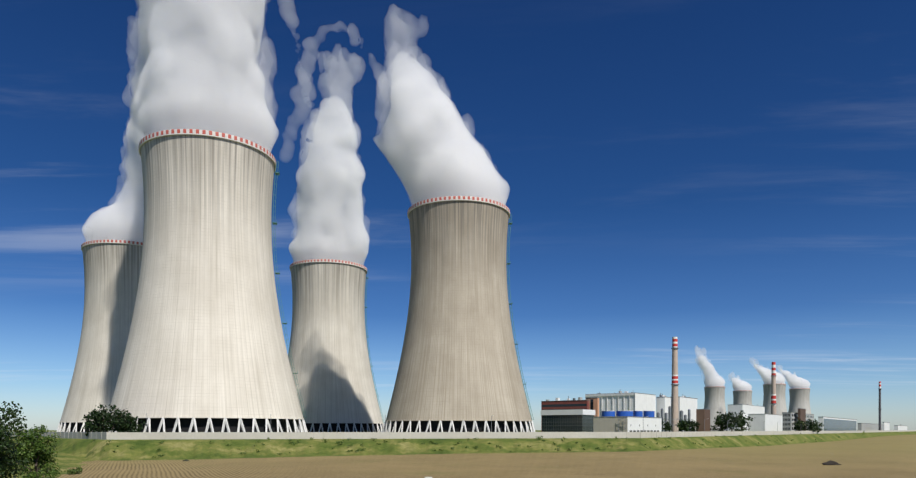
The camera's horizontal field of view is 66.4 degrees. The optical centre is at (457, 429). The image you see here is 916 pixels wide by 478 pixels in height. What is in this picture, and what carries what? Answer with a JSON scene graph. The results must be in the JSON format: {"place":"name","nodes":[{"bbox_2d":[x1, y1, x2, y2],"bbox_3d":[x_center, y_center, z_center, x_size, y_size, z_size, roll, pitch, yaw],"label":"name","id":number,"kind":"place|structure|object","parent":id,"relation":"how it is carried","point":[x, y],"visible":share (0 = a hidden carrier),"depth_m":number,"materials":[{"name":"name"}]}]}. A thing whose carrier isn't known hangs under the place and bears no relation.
{"place":"outdoors","nodes":[
{"label":"outdoors","id":0,"kind":"place"},
{"bbox_2d":[0,430,915,477],"bbox_3d":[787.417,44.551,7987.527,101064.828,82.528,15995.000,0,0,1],"label":"ground","id":1,"kind":"structure","parent":0,"point":[877,455],"depth_m":213.05,"materials":[{"name":"brown soil"}]},
{"bbox_2d":[0,401,29,477],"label":"tree","id":2,"kind":"object","parent":1,"relation":"on","point":[6,460],"visible":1,"depth_m":68.38,"materials":[{"name":"green plant"}]},
{"bbox_2d":[11,424,61,477],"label":"bush","id":3,"kind":"object","parent":1,"relation":"on","point":[36,457],"visible":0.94,"depth_m":91.88,"materials":[{"name":"green plant"}]},
{"bbox_2d":[64,466,82,474],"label":"bush","id":4,"kind":"object","parent":1,"relation":"on","point":[78,470],"visible":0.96,"depth_m":147.29,"materials":[{"name":"green plant"}]},
{"bbox_2d":[82,409,104,436],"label":"tree","id":5,"kind":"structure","parent":1,"relation":"on","point":[89,419],"depth_m":255.63,"materials":[{"name":"green plant"}]},
{"bbox_2d":[56,240,142,431],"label":"cooling tower","id":6,"kind":"structure","parent":1,"relation":"on","point":[111,273],"depth_m":449.80,"materials":[{"name":"concrete"}]},
{"bbox_2d":[90,403,119,431],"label":"tree","id":7,"kind":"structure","parent":1,"relation":"on","point":[105,411],"depth_m":258.76,"materials":[{"name":"green plant"}]},
{"bbox_2d":[99,406,127,431],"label":"tree","id":8,"kind":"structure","parent":1,"relation":"on","point":[114,424],"depth_m":255.67,"materials":[{"name":"green plant"}]},
{"bbox_2d":[115,411,139,431],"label":"tree","id":9,"kind":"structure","parent":1,"relation":"on","point":[121,420],"depth_m":258.13,"materials":[{"name":"green plant"}]},
{"bbox_2d":[121,412,146,431],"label":"tree","id":10,"kind":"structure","parent":1,"relation":"on","point":[131,422],"depth_m":255.23,"materials":[{"name":"green plant"}]},
{"bbox_2d":[108,129,307,431],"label":"cooling tower","id":11,"kind":"structure","parent":1,"relation":"on","point":[205,350],"depth_m":285.83,"materials":[{"name":"concrete"}]},
{"bbox_2d":[288,259,383,431],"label":"cooling tower","id":12,"kind":"structure","parent":1,"relation":"on","point":[332,366],"depth_m":501.73,"materials":[{"name":"concrete"}]},
{"bbox_2d":[382,196,534,431],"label":"cooling tower","id":13,"kind":"structure","parent":1,"relation":"on","point":[459,370],"depth_m":366.86,"materials":[{"name":"concrete"}]},
{"bbox_2d":[7,430,915,439],"bbox_3d":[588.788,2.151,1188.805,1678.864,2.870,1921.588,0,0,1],"label":"perimeter wall","id":14,"kind":"structure","parent":1,"relation":"on","point":[258,435],"depth_m":265.98,"materials":[{"name":"concrete"}]},
{"bbox_2d":[92,433,863,457],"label":"grass tufts","id":15,"kind":"object","parent":1,"relation":"on","point":[325,441],"visible":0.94,"depth_m":246.85,"materials":[{"name":"green plant"}]},
{"bbox_2d":[145,413,827,431],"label":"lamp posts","id":16,"kind":"object","parent":1,"relation":"on","point":[646,416],"visible":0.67,"depth_m":366.37,"materials":[{"name":"grey metal"}]},
{"bbox_2d":[541,396,588,431],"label":"industrial building","id":17,"kind":"structure","parent":1,"relation":"on","point":[567,404],"depth_m":729.87,"materials":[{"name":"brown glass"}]},
{"bbox_2d":[541,409,594,431],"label":"glass hall","id":18,"kind":"structure","parent":1,"relation":"on","point":[576,420],"depth_m":625.38,"materials":[{"name":"black glass"}]},
{"bbox_2d":[586,397,598,416],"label":"stair tower","id":19,"kind":"structure","parent":1,"relation":"on","point":[593,403],"depth_m":741.10,"materials":[{"name":"brown concrete"}]},
{"bbox_2d":[585,391,655,416],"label":"reactor hall","id":20,"kind":"structure","parent":1,"relation":"on","point":[625,401],"depth_m":860.44,"materials":[{"name":"white metal"}]},
{"bbox_2d":[593,416,661,431],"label":"service building","id":21,"kind":"structure","parent":1,"relation":"on","point":[624,424],"depth_m":567.27,"materials":[{"name":"white paint"}]},
{"bbox_2d":[601,411,654,416],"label":"storage tanks","id":22,"kind":"object","parent":21,"relation":"on","point":[633,413],"visible":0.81,"depth_m":590.56,"materials":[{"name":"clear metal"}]},
{"bbox_2d":[656,393,670,431],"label":"auxiliary building","id":23,"kind":"structure","parent":1,"relation":"on","point":[663,401],"depth_m":902.22,"materials":[{"name":"white concrete"}]},
{"bbox_2d":[662,421,671,431],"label":"tree","id":24,"kind":"object","parent":1,"relation":"on","point":[667,426],"visible":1,"depth_m":632.40,"materials":[{"name":"green plant"}]},
{"bbox_2d":[656,406,690,431],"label":"silos","id":25,"kind":"object","parent":1,"relation":"on","point":[667,416],"visible":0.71,"depth_m":699.24,"materials":[{"name":"silver metal"}]},
{"bbox_2d":[671,337,678,431],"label":"vent stack","id":26,"kind":"object","parent":1,"relation":"on","point":[674,404],"visible":0.94,"depth_m":918.57,"materials":[{"name":"paint"}]},
{"bbox_2d":[675,419,690,431],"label":"tree","id":27,"kind":"object","parent":1,"relation":"on","point":[681,425],"visible":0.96,"depth_m":417.88,"materials":[{"name":"green plant"}]},
{"bbox_2d":[678,396,697,431],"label":"auxiliary building","id":28,"kind":"structure","parent":1,"relation":"on","point":[685,403],"depth_m":977.19,"materials":[{"name":"white concrete"}]},
{"bbox_2d":[685,419,699,431],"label":"tree","id":29,"kind":"object","parent":1,"relation":"on","point":[692,424],"visible":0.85,"depth_m":423.19,"materials":[{"name":"green plant"}]},
{"bbox_2d":[696,409,710,431],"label":"brown building","id":30,"kind":"structure","parent":1,"relation":"on","point":[702,415],"depth_m":1005.11,"materials":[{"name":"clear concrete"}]},
{"bbox_2d":[704,386,726,430],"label":"cooling tower","id":31,"kind":"structure","parent":1,"relation":"on","point":[714,402],"depth_m":1964.30,"materials":[{"name":"concrete"}]},
{"bbox_2d":[711,411,728,430],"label":"tree","id":32,"kind":"object","parent":1,"relation":"on","point":[718,421],"visible":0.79,"depth_m":448.05,"materials":[{"name":"green plant"}]},
{"bbox_2d":[718,410,742,430],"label":"tree","id":33,"kind":"object","parent":1,"relation":"on","point":[733,423],"visible":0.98,"depth_m":442.35,"materials":[{"name":"green plant"}]},
{"bbox_2d":[733,390,751,404],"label":"cooling tower","id":34,"kind":"structure","parent":1,"relation":"on","point":[742,397],"depth_m":2164.72,"materials":[{"name":"concrete"}]},
{"bbox_2d":[736,410,752,430],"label":"tree","id":35,"kind":"object","parent":1,"relation":"on","point":[743,424],"visible":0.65,"depth_m":452.07,"materials":[{"name":"green plant"}]},
{"bbox_2d":[728,404,764,430],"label":"industrial building","id":36,"kind":"structure","parent":1,"relation":"on","point":[747,409],"depth_m":1405.62,"materials":[{"name":"white concrete"}]},
{"bbox_2d":[748,414,781,430],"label":"white store","id":37,"kind":"structure","parent":1,"relation":"on","point":[757,423],"depth_m":1000.85,"materials":[{"name":"white paint"}]},
{"bbox_2d":[770,362,776,414],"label":"vent stack","id":38,"kind":"object","parent":1,"relation":"on","point":[773,403],"visible":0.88,"depth_m":1257.41,"materials":[{"name":"paint"}]},
{"bbox_2d":[763,384,786,414],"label":"cooling tower","id":39,"kind":"structure","parent":1,"relation":"on","point":[781,407],"depth_m":1849.88,"materials":[{"name":"concrete"}]},
{"bbox_2d":[782,408,813,430],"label":"admin building","id":40,"kind":"structure","parent":1,"relation":"on","point":[788,418],"depth_m":1151.60,"materials":[{"name":"grey concrete"}]},
{"bbox_2d":[792,419,805,430],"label":"tree","id":41,"kind":"object","parent":1,"relation":"on","point":[798,425],"visible":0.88,"depth_m":601.38,"materials":[{"name":"green plant"}]},
{"bbox_2d":[788,388,810,413],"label":"cooling tower","id":42,"kind":"structure","parent":1,"relation":"on","point":[799,397],"depth_m":2055.00,"materials":[{"name":"concrete"}]},
{"bbox_2d":[801,419,820,431],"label":"tree","id":43,"kind":"object","parent":1,"relation":"on","point":[810,427],"visible":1,"depth_m":590.38,"materials":[{"name":"green plant"}]},
{"bbox_2d":[814,422,823,432],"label":"tree","id":44,"kind":"object","parent":1,"relation":"on","point":[819,425],"visible":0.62,"depth_m":605.24,"materials":[{"name":"green plant"}]},
{"bbox_2d":[822,460,841,464],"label":"soil heap","id":45,"kind":"object","parent":1,"relation":"on","point":[830,462],"visible":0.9,"depth_m":184.16,"materials":[{"name":"soil"}]},
{"bbox_2d":[818,416,856,430],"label":"warehouse","id":46,"kind":"structure","parent":1,"relation":"on","point":[839,424],"depth_m":980.66,"materials":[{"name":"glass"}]},
{"bbox_2d":[858,422,889,431],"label":"industrial building","id":47,"kind":"structure","parent":1,"relation":"on","point":[870,426],"depth_m":1341.17,"materials":[{"name":"white concrete"}]},
{"bbox_2d":[878,381,881,429],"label":"steel stack","id":48,"kind":"object","parent":1,"relation":"on","point":[879,388],"visible":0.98,"depth_m":1381.62,"materials":[{"name":"paint"}]},
{"bbox_2d":[894,424,906,429],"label":"building","id":49,"kind":"structure","parent":1,"relation":"on","point":[899,427],"depth_m":1525.41,"materials":[{"name":"grey concrete"}]},
{"bbox_2d":[0,0,915,429],"label":"sky","id":50,"kind":"structure","parent":0,"point":[733,180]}
]}

